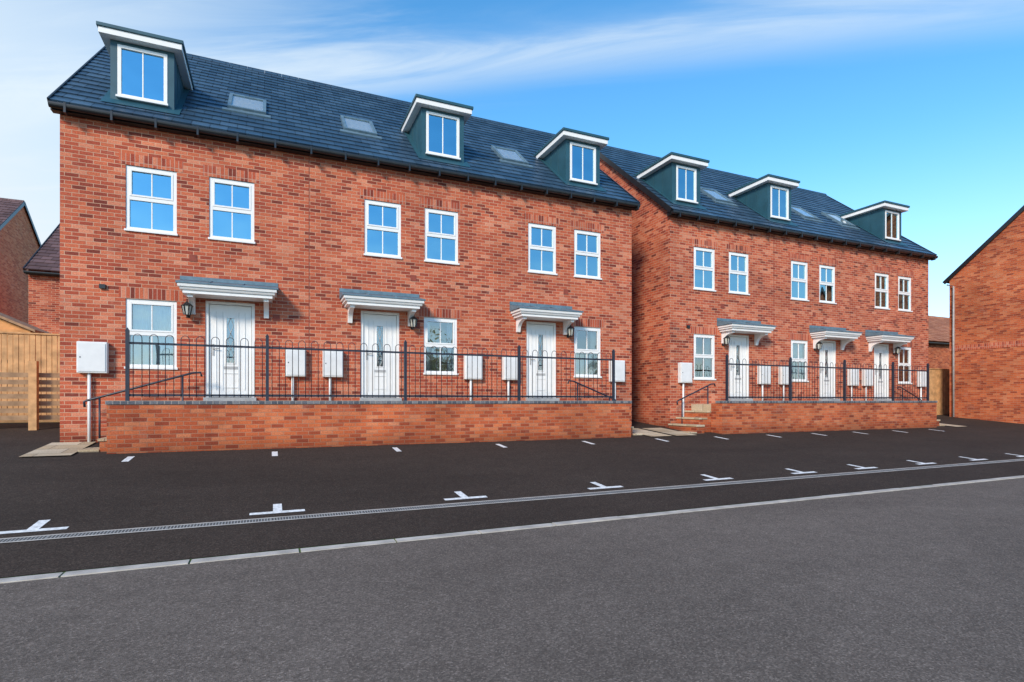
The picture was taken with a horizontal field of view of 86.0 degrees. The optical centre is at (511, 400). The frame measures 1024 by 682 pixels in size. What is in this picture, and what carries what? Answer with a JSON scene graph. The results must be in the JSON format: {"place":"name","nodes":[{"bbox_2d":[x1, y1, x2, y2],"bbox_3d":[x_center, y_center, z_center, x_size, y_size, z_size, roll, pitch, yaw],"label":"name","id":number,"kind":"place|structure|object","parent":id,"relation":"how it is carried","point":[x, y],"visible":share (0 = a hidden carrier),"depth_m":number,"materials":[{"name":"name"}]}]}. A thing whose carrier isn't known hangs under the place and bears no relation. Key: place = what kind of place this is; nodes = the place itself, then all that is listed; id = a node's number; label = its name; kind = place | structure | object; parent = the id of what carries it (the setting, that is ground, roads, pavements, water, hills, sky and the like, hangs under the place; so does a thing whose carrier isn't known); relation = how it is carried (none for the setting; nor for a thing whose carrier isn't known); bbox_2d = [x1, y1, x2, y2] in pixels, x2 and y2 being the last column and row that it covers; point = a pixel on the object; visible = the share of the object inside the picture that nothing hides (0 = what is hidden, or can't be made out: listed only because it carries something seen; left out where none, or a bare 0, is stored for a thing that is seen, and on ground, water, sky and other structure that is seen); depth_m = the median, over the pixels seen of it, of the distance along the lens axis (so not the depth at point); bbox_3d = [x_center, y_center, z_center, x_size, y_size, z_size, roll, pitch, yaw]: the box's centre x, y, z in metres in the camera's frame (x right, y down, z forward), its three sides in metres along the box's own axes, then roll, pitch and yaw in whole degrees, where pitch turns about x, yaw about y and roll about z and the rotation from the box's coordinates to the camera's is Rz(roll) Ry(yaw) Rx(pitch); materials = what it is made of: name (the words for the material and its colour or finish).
{"place":"outdoors","nodes":[
{"label":"outdoors","id":0,"kind":"place"},
{"bbox_2d":[0,312,57,415],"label":"garden shed","id":1,"kind":"structure","parent":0,"point":[9,323],"depth_m":15.60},
{"bbox_2d":[0,478,1023,681],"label":"road","id":2,"kind":"structure","parent":0,"point":[920,585],"depth_m":4.00,"materials":[{"name":"asphalt"}]},
{"bbox_2d":[0,415,1023,577],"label":"forecourt","id":3,"kind":"structure","parent":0,"point":[74,493],"depth_m":8.32,"materials":[{"name":"asphalt"}]},
{"bbox_2d":[0,361,59,429],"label":"slatted fence","id":4,"kind":"object","parent":3,"relation":"on","point":[33,403],"visible":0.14,"depth_m":11.91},
{"bbox_2d":[19,441,96,456],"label":"paving slabs","id":5,"kind":"structure","parent":3,"relation":"on","point":[60,448],"depth_m":9.73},
{"bbox_2d":[78,426,642,452],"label":"entrance terrace","id":6,"kind":"structure","parent":3,"relation":"on","point":[103,445],"depth_m":9.73,"materials":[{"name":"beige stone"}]},
{"bbox_2d":[83,372,202,443],"bbox_3d":[-7.175,0.205,10.744,1.981,1.589,0.042,0,0,-24],"label":"stair handrail","id":7,"kind":"object","parent":6,"relation":"on","point":[110,394],"visible":0.77,"depth_m":10.54,"materials":[{"name":"metal"}]},
{"bbox_2d":[107,403,630,453],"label":"wall","id":8,"kind":"structure","parent":3,"relation":"on","point":[145,428],"depth_m":11.14,"materials":[{"name":"red brick"}]},
{"bbox_2d":[105,401,631,404],"bbox_3d":[-2.053,0.034,11.863,11.040,0.064,0.260,0,0,-24],"label":"coping","id":9,"kind":"object","parent":8,"relation":"on","point":[324,402],"visible":0.91,"depth_m":11.21,"materials":[{"name":"blue brick"}]},
{"bbox_2d":[125,328,614,400],"bbox_3d":[-2.136,-0.649,11.827,10.330,1.302,0.060,0,0,-24],"label":"hoop top railing","id":10,"kind":"object","parent":9,"relation":"on","point":[173,344],"visible":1,"depth_m":11.32,"materials":[{"name":"metal"}]},
{"bbox_2d":[0,459,1023,542],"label":"drainage channel","id":11,"kind":"object","parent":3,"relation":"on","point":[94,533],"visible":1,"depth_m":6.81,"materials":[{"name":"concrete"}]},
{"bbox_2d":[0,429,1023,533],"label":"parking bay markings","id":12,"kind":"object","parent":3,"relation":"on","point":[277,508],"visible":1,"depth_m":7.50,"materials":[{"name":"white paint"}]},
{"bbox_2d":[668,404,944,433],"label":"entrance terrace","id":13,"kind":"structure","parent":3,"relation":"on","point":[696,418],"depth_m":15.71,"materials":[{"name":"stone"}]},
{"bbox_2d":[711,403,936,433],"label":"wall","id":14,"kind":"structure","parent":3,"relation":"on","point":[735,418],"depth_m":16.70,"materials":[{"name":"red brick"}]},
{"bbox_2d":[715,401,937,402],"bbox_3d":[10.248,0.034,17.253,9.820,0.064,0.260,0,0,-24],"label":"coping","id":15,"kind":"object","parent":14,"relation":"on","point":[826,401],"visible":1,"depth_m":16.84,"materials":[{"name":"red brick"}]},
{"bbox_2d":[725,354,928,400],"bbox_3d":[10.239,-0.649,17.249,9.270,1.302,0.060,0,0,-24],"label":"hoop top railing","id":16,"kind":"object","parent":15,"relation":"on","point":[844,368],"visible":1,"depth_m":17.08,"materials":[{"name":"metal"}]},
{"bbox_2d":[1,422,1022,577],"bbox_3d":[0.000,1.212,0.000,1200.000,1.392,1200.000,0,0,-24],"label":"ground","id":17,"kind":"structure","parent":0,"point":[299,549],"depth_m":5.48,"materials":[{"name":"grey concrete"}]},
{"bbox_2d":[0,207,38,323],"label":"walls","id":18,"kind":"structure","parent":17,"relation":"on","point":[19,246],"depth_m":25.91,"materials":[{"name":"red brick"}]},
{"bbox_2d":[0,200,40,246],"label":"roof","id":19,"kind":"structure","parent":18,"relation":"on","point":[9,210],"depth_m":25.81,"materials":[{"name":"tile"}]},
{"bbox_2d":[0,331,59,422],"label":"timber fence","id":20,"kind":"object","parent":17,"relation":"on","point":[46,350],"visible":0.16,"depth_m":13.06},
{"bbox_2d":[28,269,59,414],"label":"walls","id":21,"kind":"structure","parent":17,"relation":"on","point":[43,302],"depth_m":20.21,"materials":[{"name":"red brick"}]},
{"bbox_2d":[23,223,59,271],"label":"roof","id":22,"kind":"structure","parent":21,"relation":"on","point":[45,256],"depth_m":20.84,"materials":[{"name":"tile"}]},
{"bbox_2d":[60,106,631,441],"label":"walls","id":23,"kind":"structure","parent":17,"relation":"on","point":[305,251],"depth_m":12.20,"materials":[{"name":"red brick"}]},
{"bbox_2d":[77,341,108,441],"bbox_3d":[-8.053,-0.115,10.556,0.480,2.030,0.154,0,0,-24],"label":"utility meter box","id":24,"kind":"object","parent":23,"relation":"attached to","point":[92,357],"visible":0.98,"depth_m":10.52,"materials":[{"name":"white paint"}]},
{"bbox_2d":[78,343,104,371],"bbox_3d":[-8.025,-0.830,10.491,0.430,0.540,0.014,0,0,-24],"label":"cabinet door","id":25,"kind":"structure","parent":24,"relation":"in","point":[91,356],"depth_m":10.49,"materials":[{"name":"white paint"}]},
{"bbox_2d":[124,165,177,235],"bbox_3d":[-7.229,-4.005,11.031,0.910,1.310,0.120,0,0,-24],"label":"window frame","id":26,"kind":"object","parent":23,"relation":"attached to","point":[151,198],"visible":1,"depth_m":11.03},
{"bbox_2d":[130,171,172,230],"bbox_3d":[-7.241,-4.020,11.056,0.810,1.220,0.009,0,0,-24],"label":"window glass","id":27,"kind":"object","parent":26,"relation":"in","point":[140,214],"visible":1,"depth_m":11.04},
{"bbox_2d":[124,299,177,369],"bbox_3d":[-7.229,-1.325,11.031,0.910,1.390,0.120,0,0,-24],"label":"window frame","id":28,"kind":"object","parent":23,"relation":"attached to","point":[172,304],"visible":0.88,"depth_m":11.04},
{"bbox_2d":[130,304,172,364],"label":"window","id":29,"kind":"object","parent":23,"relation":"attached to","point":[141,317],"depth_m":11.13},
{"bbox_2d":[175,276,277,294],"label":"canopy lead roof","id":30,"kind":"structure","parent":23,"relation":"attached to","point":[224,282],"depth_m":11.35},
{"bbox_2d":[203,301,255,400],"bbox_3d":[-5.924,-1.030,11.565,0.990,2.100,0.220,0,0,-24],"label":"door frame","id":31,"kind":"object","parent":23,"relation":"in","point":[207,398],"visible":0.81,"depth_m":11.44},
{"bbox_2d":[177,282,276,396],"bbox_3d":[-5.830,-1.190,11.350,1.780,2.220,0.689,0,0,-24],"label":"door","id":32,"kind":"structure","parent":31,"relation":"in","point":[219,315],"depth_m":11.55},
{"bbox_2d":[227,318,234,362],"bbox_3d":[-5.960,-1.275,11.647,0.170,0.974,0.038,0,0,-24],"label":"door glazing","id":33,"kind":"structure","parent":32,"relation":"in","point":[230,341],"depth_m":11.66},
{"bbox_2d":[208,177,254,243],"bbox_3d":[-5.910,-4.005,11.609,0.890,1.310,0.120,0,0,-24],"label":"window frame","id":34,"kind":"object","parent":23,"relation":"attached to","point":[232,209],"visible":1,"depth_m":11.59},
{"bbox_2d":[213,183,250,239],"bbox_3d":[-5.922,-4.020,11.635,0.790,1.220,0.009,0,0,-24],"label":"window glass","id":35,"kind":"object","parent":34,"relation":"in","point":[222,223],"visible":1,"depth_m":11.63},
{"bbox_2d":[286,349,304,400],"bbox_3d":[-4.728,-0.515,12.012,0.420,1.230,0.154,0,0,-24],"label":"utility meter box","id":36,"kind":"object","parent":23,"relation":"attached to","point":[295,363],"visible":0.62,"depth_m":11.95,"materials":[{"name":"white paint"}]},
{"bbox_2d":[287,350,304,374],"bbox_3d":[-4.700,-0.830,11.948,0.370,0.540,0.014,0,0,-24],"label":"cabinet door","id":37,"kind":"structure","parent":36,"relation":"in","point":[289,352],"depth_m":11.95,"materials":[{"name":"white paint"}]},
{"bbox_2d":[322,351,342,400],"bbox_3d":[-4.014,-0.515,12.325,0.440,1.230,0.154,0,0,-24],"label":"utility meter box","id":38,"kind":"object","parent":23,"relation":"attached to","point":[325,363],"visible":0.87,"depth_m":12.27,"materials":[{"name":"white paint"}]},
{"bbox_2d":[324,351,341,375],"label":"cabinet door","id":39,"kind":"structure","parent":38,"relation":"in","point":[326,353],"depth_m":12.25,"materials":[{"name":"white paint"}]},
{"bbox_2d":[47,46,639,203],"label":"roof","id":40,"kind":"structure","parent":23,"relation":"on","point":[302,113],"depth_m":13.90,"materials":[{"name":"tile"}]},
{"bbox_2d":[100,88,189,114],"bbox_3d":[-7.833,-6.675,11.897,1.340,1.610,1.920,0,0,-24],"label":"dormer flashing","id":41,"kind":"object","parent":40,"relation":"on","point":[176,110],"visible":0.67,"depth_m":11.21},
{"bbox_2d":[110,39,185,124],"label":"dormer cladding","id":42,"kind":"structure","parent":40,"relation":"on","point":[175,87],"depth_m":11.39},
{"bbox_2d":[116,44,167,106],"bbox_3d":[-7.534,-6.630,11.214,0.900,1.080,0.120,0,0,-24],"label":"dormer window frame","id":43,"kind":"object","parent":42,"relation":"attached to","point":[119,94],"visible":1,"depth_m":11.19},
{"bbox_2d":[122,49,163,100],"bbox_3d":[-7.546,-6.645,11.242,0.800,0.990,0.001,0,0,-24],"label":"dormer window glass","id":44,"kind":"object","parent":43,"relation":"in","point":[132,75],"visible":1,"depth_m":11.23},
{"bbox_2d":[96,21,194,89],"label":"dormer flat roof","id":45,"kind":"structure","parent":42,"relation":"on","point":[108,32],"depth_m":11.17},
{"bbox_2d":[222,93,270,118],"bbox_3d":[-6.236,-6.954,12.961,1.000,0.900,1.012,0,0,-24],"label":"rooflight","id":46,"kind":"object","parent":40,"relation":"on","point":[246,105],"visible":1,"depth_m":12.79,"materials":[{"name":"blue glass"}]},
{"bbox_2d":[48,101,640,210],"bbox_3d":[-2.522,-5.457,12.909,13.280,0.185,0.288,0,0,-24],"label":"gutter","id":47,"kind":"object","parent":40,"relation":"attached to","point":[64,108],"visible":1,"depth_m":12.06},
{"bbox_2d":[340,115,381,139],"bbox_3d":[-3.900,-6.954,13.984,1.000,0.900,1.012,0,0,-24],"label":"rooflight","id":48,"kind":"object","parent":40,"relation":"on","point":[358,126],"visible":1,"depth_m":13.83,"materials":[{"name":"blue glass"}]},
{"bbox_2d":[186,53,554,136],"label":"ridge tiles","id":49,"kind":"object","parent":40,"relation":"on","point":[338,88],"visible":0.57,"depth_m":16.51,"materials":[{"name":"tile"}]},
{"bbox_2d":[408,107,463,171],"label":"dormer cladding","id":50,"kind":"structure","parent":40,"relation":"on","point":[417,132],"depth_m":13.81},
{"bbox_2d":[399,94,472,131],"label":"dormer flat roof","id":51,"kind":"structure","parent":50,"relation":"on","point":[419,101],"depth_m":13.71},
{"bbox_2d":[426,111,460,159],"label":"dormer window frame","id":52,"kind":"object","parent":50,"relation":"attached to","point":[428,113],"visible":1,"depth_m":13.74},
{"bbox_2d":[429,115,456,155],"bbox_3d":[-1.739,-6.645,13.786,0.800,0.990,0.001,0,0,-24],"label":"dormer window glass","id":53,"kind":"object","parent":52,"relation":"in","point":[449,135],"visible":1,"depth_m":13.79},
{"bbox_2d":[491,145,533,167],"bbox_3d":[-0.053,-6.954,15.670,1.000,0.900,1.012,0,0,-24],"label":"rooflight","id":54,"kind":"object","parent":40,"relation":"on","point":[511,156],"visible":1,"depth_m":15.52,"materials":[{"name":"blue glass"}]},
{"bbox_2d":[543,139,599,189],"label":"dormer cladding","id":55,"kind":"structure","parent":40,"relation":"on","point":[557,159],"depth_m":15.48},
{"bbox_2d":[534,127,608,158],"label":"dormer flat roof","id":56,"kind":"structure","parent":55,"relation":"on","point":[555,141],"depth_m":15.35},
{"bbox_2d":[570,142,597,185],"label":"dormer window frame","id":57,"kind":"object","parent":55,"relation":"attached to","point":[594,166],"visible":1,"depth_m":15.40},
{"bbox_2d":[572,145,592,181],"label":"dormer window glass","id":58,"kind":"object","parent":57,"relation":"in","point":[577,163],"visible":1,"depth_m":15.40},
{"bbox_2d":[119,152,603,327],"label":"soldier lintels","id":59,"kind":"object","parent":23,"relation":"attached to","point":[174,166],"visible":0.93,"depth_m":12.64,"materials":[{"name":"brick"}]},
{"bbox_2d":[360,311,401,400],"bbox_3d":[-3.066,-1.030,12.817,0.950,2.100,0.220,0,0,-24],"label":"door frame","id":60,"kind":"object","parent":23,"relation":"in","point":[397,357],"visible":0.79,"depth_m":12.84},
{"bbox_2d":[341,295,423,394],"bbox_3d":[-2.972,-1.190,12.602,1.780,2.220,0.689,0,0,-24],"label":"door","id":61,"kind":"structure","parent":60,"relation":"in","point":[371,322],"depth_m":12.79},
{"bbox_2d":[339,288,425,300],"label":"canopy lead roof","id":62,"kind":"structure","parent":23,"relation":"attached to","point":[356,292],"depth_m":12.58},
{"bbox_2d":[364,199,401,258],"bbox_3d":[-3.025,-4.005,12.873,0.890,1.310,0.120,0,0,-24],"label":"window frame","id":63,"kind":"object","parent":23,"relation":"attached to","point":[382,228],"visible":1,"depth_m":12.87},
{"bbox_2d":[367,205,397,254],"bbox_3d":[-3.037,-4.020,12.900,0.790,1.220,0.008,0,0,-24],"label":"window glass","id":64,"kind":"object","parent":63,"relation":"in","point":[374,242],"visible":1,"depth_m":12.89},
{"bbox_2d":[426,322,453,370],"bbox_3d":[-1.878,-1.215,13.731,1.440,1.910,0.499,0,0,-24],"label":"window","id":65,"kind":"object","parent":23,"relation":"attached to","point":[446,337],"depth_m":13.94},
{"bbox_2d":[423,317,456,374],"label":"window frame","id":66,"kind":"object","parent":23,"relation":"attached to","point":[440,345],"visible":0.97,"depth_m":13.44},
{"bbox_2d":[424,208,459,264],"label":"window frame","id":67,"kind":"object","parent":23,"relation":"attached to","point":[441,235],"visible":1,"depth_m":13.45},
{"bbox_2d":[427,213,454,260],"bbox_3d":[-1.736,-4.020,13.468,0.790,1.220,0.011,0,0,-24],"label":"window glass","id":68,"kind":"object","parent":67,"relation":"in","point":[434,248],"visible":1,"depth_m":13.46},
{"bbox_2d":[464,356,482,400],"bbox_3d":[-0.964,-0.515,13.662,0.460,1.230,0.154,0,0,-24],"label":"utility meter box","id":69,"kind":"object","parent":23,"relation":"attached to","point":[472,367],"visible":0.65,"depth_m":13.60,"materials":[{"name":"white paint"}]},
{"bbox_2d":[502,357,516,400],"bbox_3d":[-0.029,-0.515,14.071,0.440,1.230,0.154,0,0,-24],"label":"utility meter box","id":70,"kind":"object","parent":23,"relation":"attached to","point":[511,368],"visible":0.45,"depth_m":14.00,"materials":[{"name":"white paint"}]},
{"bbox_2d":[525,321,558,400],"bbox_3d":[0.785,-1.030,14.504,0.940,2.100,0.220,0,0,-24],"label":"door frame","id":71,"kind":"object","parent":23,"relation":"attached to","point":[554,366],"visible":0.91,"depth_m":14.53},
{"bbox_2d":[528,223,557,274],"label":"window frame","id":72,"kind":"object","parent":23,"relation":"attached to","point":[541,247],"visible":1,"depth_m":14.55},
{"bbox_2d":[530,227,552,271],"bbox_3d":[0.782,-4.020,14.573,0.770,1.220,0.009,0,0,-24],"label":"window glass","id":73,"kind":"object","parent":72,"relation":"in","point":[535,260],"visible":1,"depth_m":14.56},
{"bbox_2d":[511,308,581,397],"bbox_3d":[0.879,-1.190,14.289,1.780,2.220,0.689,0,0,-24],"label":"door","id":74,"kind":"structure","parent":23,"relation":"attached to","point":[535,331],"depth_m":14.49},
{"bbox_2d":[510,302,583,312],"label":"canopy lead roof","id":75,"kind":"structure","parent":23,"relation":"attached to","point":[514,305],"depth_m":14.24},
{"bbox_2d":[551,325,596,374],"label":"window","id":76,"kind":"object","parent":23,"relation":"attached to","point":[591,339],"depth_m":15.38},
{"bbox_2d":[574,229,601,279],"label":"window frame","id":77,"kind":"object","parent":23,"relation":"attached to","point":[585,253],"visible":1,"depth_m":15.10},
{"bbox_2d":[576,234,597,275],"bbox_3d":[2.055,-4.020,15.131,0.790,1.220,0.009,0,0,-24],"label":"window glass","id":78,"kind":"object","parent":77,"relation":"in","point":[592,266],"visible":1,"depth_m":15.14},
{"bbox_2d":[574,326,601,377],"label":"window frame","id":79,"kind":"object","parent":23,"relation":"attached to","point":[586,350],"visible":0.92,"depth_m":15.12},
{"bbox_2d":[0,475,1023,583],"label":"kerb","id":80,"kind":"structure","parent":17,"relation":"on","point":[118,568],"depth_m":5.74,"materials":[{"name":"concrete"}]},
{"bbox_2d":[600,158,927,427],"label":"walls","id":81,"kind":"structure","parent":17,"relation":"on","point":[669,303],"depth_m":17.67,"materials":[{"name":"red brick"}]},
{"bbox_2d":[678,362,691,416],"bbox_3d":[5.155,-0.115,16.342,0.440,2.030,0.154,0,0,-24],"label":"utility meter box","id":82,"kind":"object","parent":81,"relation":"attached to","point":[684,372],"visible":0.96,"depth_m":16.28,"materials":[{"name":"white paint"}]},
{"bbox_2d":[695,338,711,376],"bbox_3d":[5.724,-1.215,17.062,1.440,1.910,0.499,0,0,-24],"label":"window","id":83,"kind":"object","parent":81,"relation":"attached to","point":[699,361],"depth_m":17.40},
{"bbox_2d":[693,334,715,379],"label":"window frame","id":84,"kind":"object","parent":81,"relation":"attached to","point":[703,355],"visible":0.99,"depth_m":16.77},
{"bbox_2d":[693,247,715,291],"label":"window frame","id":85,"kind":"object","parent":81,"relation":"attached to","point":[711,268],"visible":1,"depth_m":16.78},
{"bbox_2d":[695,251,711,288],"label":"window glass","id":86,"kind":"object","parent":85,"relation":"in","point":[699,273],"visible":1,"depth_m":16.78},
{"bbox_2d":[728,252,749,294],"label":"window frame","id":87,"kind":"object","parent":81,"relation":"attached to","point":[737,272],"visible":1,"depth_m":17.34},
{"bbox_2d":[730,255,745,291],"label":"window glass","id":88,"kind":"object","parent":87,"relation":"in","point":[741,279],"visible":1,"depth_m":17.37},
{"bbox_2d":[718,324,774,396],"bbox_3d":[7.254,-1.190,17.082,1.780,2.220,0.689,0,0,-24],"label":"door","id":89,"kind":"structure","parent":81,"relation":"attached to","point":[734,382],"depth_m":17.28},
{"bbox_2d":[600,148,936,255],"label":"roof","id":90,"kind":"structure","parent":81,"relation":"on","point":[628,166],"depth_m":19.68,"materials":[{"name":"tile"}]},
{"bbox_2d":[644,162,699,210],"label":"dormer cladding","id":91,"kind":"structure","parent":90,"relation":"on","point":[662,180],"depth_m":16.96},
{"bbox_2d":[634,152,709,178],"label":"dormer flat roof","id":92,"kind":"structure","parent":91,"relation":"on","point":[670,157],"depth_m":16.85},
{"bbox_2d":[604,145,826,195],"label":"ridge tiles","id":93,"kind":"object","parent":90,"relation":"on","point":[706,168],"visible":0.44,"depth_m":22.50,"materials":[{"name":"grey tile"}]},
{"bbox_2d":[735,183,790,225],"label":"dormer cladding","id":94,"kind":"structure","parent":90,"relation":"on","point":[757,199],"depth_m":18.55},
{"bbox_2d":[726,174,799,196],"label":"dormer flat roof","id":95,"kind":"structure","parent":94,"relation":"on","point":[776,180],"depth_m":18.46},
{"bbox_2d":[667,210,937,260],"bbox_3d":[10.424,-5.457,18.581,12.670,0.185,0.288,0,0,-24],"label":"gutter","id":96,"kind":"object","parent":90,"relation":"attached to","point":[748,226],"visible":1,"depth_m":17.99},
{"bbox_2d":[847,208,900,243],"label":"dormer cladding","id":97,"kind":"structure","parent":90,"relation":"on","point":[872,222],"depth_m":20.96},
{"bbox_2d":[838,200,909,218],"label":"dormer flat roof","id":98,"kind":"structure","parent":97,"relation":"on","point":[901,208],"depth_m":20.86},
{"bbox_2d":[792,343,804,378],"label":"window","id":99,"kind":"object","parent":81,"relation":"attached to","point":[795,355],"depth_m":18.55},
{"bbox_2d":[791,261,808,301],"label":"window frame","id":100,"kind":"object","parent":81,"relation":"attached to","point":[798,280],"visible":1,"depth_m":18.42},
{"bbox_2d":[792,264,804,297],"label":"window glass","id":101,"kind":"object","parent":100,"relation":"in","point":[801,284],"visible":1,"depth_m":18.46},
{"bbox_2d":[691,238,913,346],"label":"soldier lintels","id":102,"kind":"object","parent":81,"relation":"attached to","point":[745,250],"visible":0.96,"depth_m":18.25,"materials":[{"name":"brick"}]},
{"bbox_2d":[810,331,861,396],"bbox_3d":[10.987,-1.190,18.718,1.780,2.220,0.689,0,0,-24],"label":"door","id":103,"kind":"structure","parent":81,"relation":"attached to","point":[825,386],"depth_m":18.91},
{"bbox_2d":[866,335,913,398],"bbox_3d":[13.620,-1.190,19.872,1.780,2.220,0.689,0,0,-24],"label":"door","id":104,"kind":"structure","parent":81,"relation":"attached to","point":[882,350],"depth_m":20.06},
{"bbox_2d":[928,341,948,369],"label":"walls","id":105,"kind":"structure","parent":17,"relation":"on","point":[938,356],"depth_m":34.74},
{"bbox_2d":[928,317,948,341],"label":"roof","id":106,"kind":"structure","parent":105,"relation":"on","point":[938,329],"depth_m":37.41,"materials":[{"name":"ceramic"}]},
{"bbox_2d":[929,368,948,414],"bbox_3d":[19.276,-0.350,24.904,8.700,2.200,0.210,0,0,-24],"label":"timber fence","id":107,"kind":"object","parent":17,"relation":"on","point":[939,385],"visible":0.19,"depth_m":24.87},
{"bbox_2d":[949,211,1023,423],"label":"walls","id":108,"kind":"structure","parent":17,"relation":"on","point":[987,281],"depth_m":22.57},
{"bbox_2d":[943,205,1023,283],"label":"roof","id":109,"kind":"structure","parent":108,"relation":"on","point":[986,243],"depth_m":22.72,"materials":[{"name":"grey stone"}]},
{"bbox_2d":[949,340,1023,350],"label":"string course","id":110,"kind":"object","parent":108,"relation":"attached to","point":[990,345],"visible":1,"depth_m":22.66,"materials":[{"name":"brick"}]},
{"bbox_2d":[0,0,1023,317],"label":"sky","id":111,"kind":"structure","parent":0,"point":[917,104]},
{"bbox_2d":[678,168,693,199],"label":"dormer window glass","id":112,"kind":"object","parent":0,"point":[685,184],"visible":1,"depth_m":16.88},
{"bbox_2d":[772,188,786,217],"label":"dormer window glass","id":113,"kind":"object","parent":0,"point":[775,202],"visible":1,"depth_m":18.47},
{"bbox_2d":[820,268,832,300],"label":"window glass","id":114,"kind":"object","parent":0,"point":[823,287],"visible":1,"depth_m":18.98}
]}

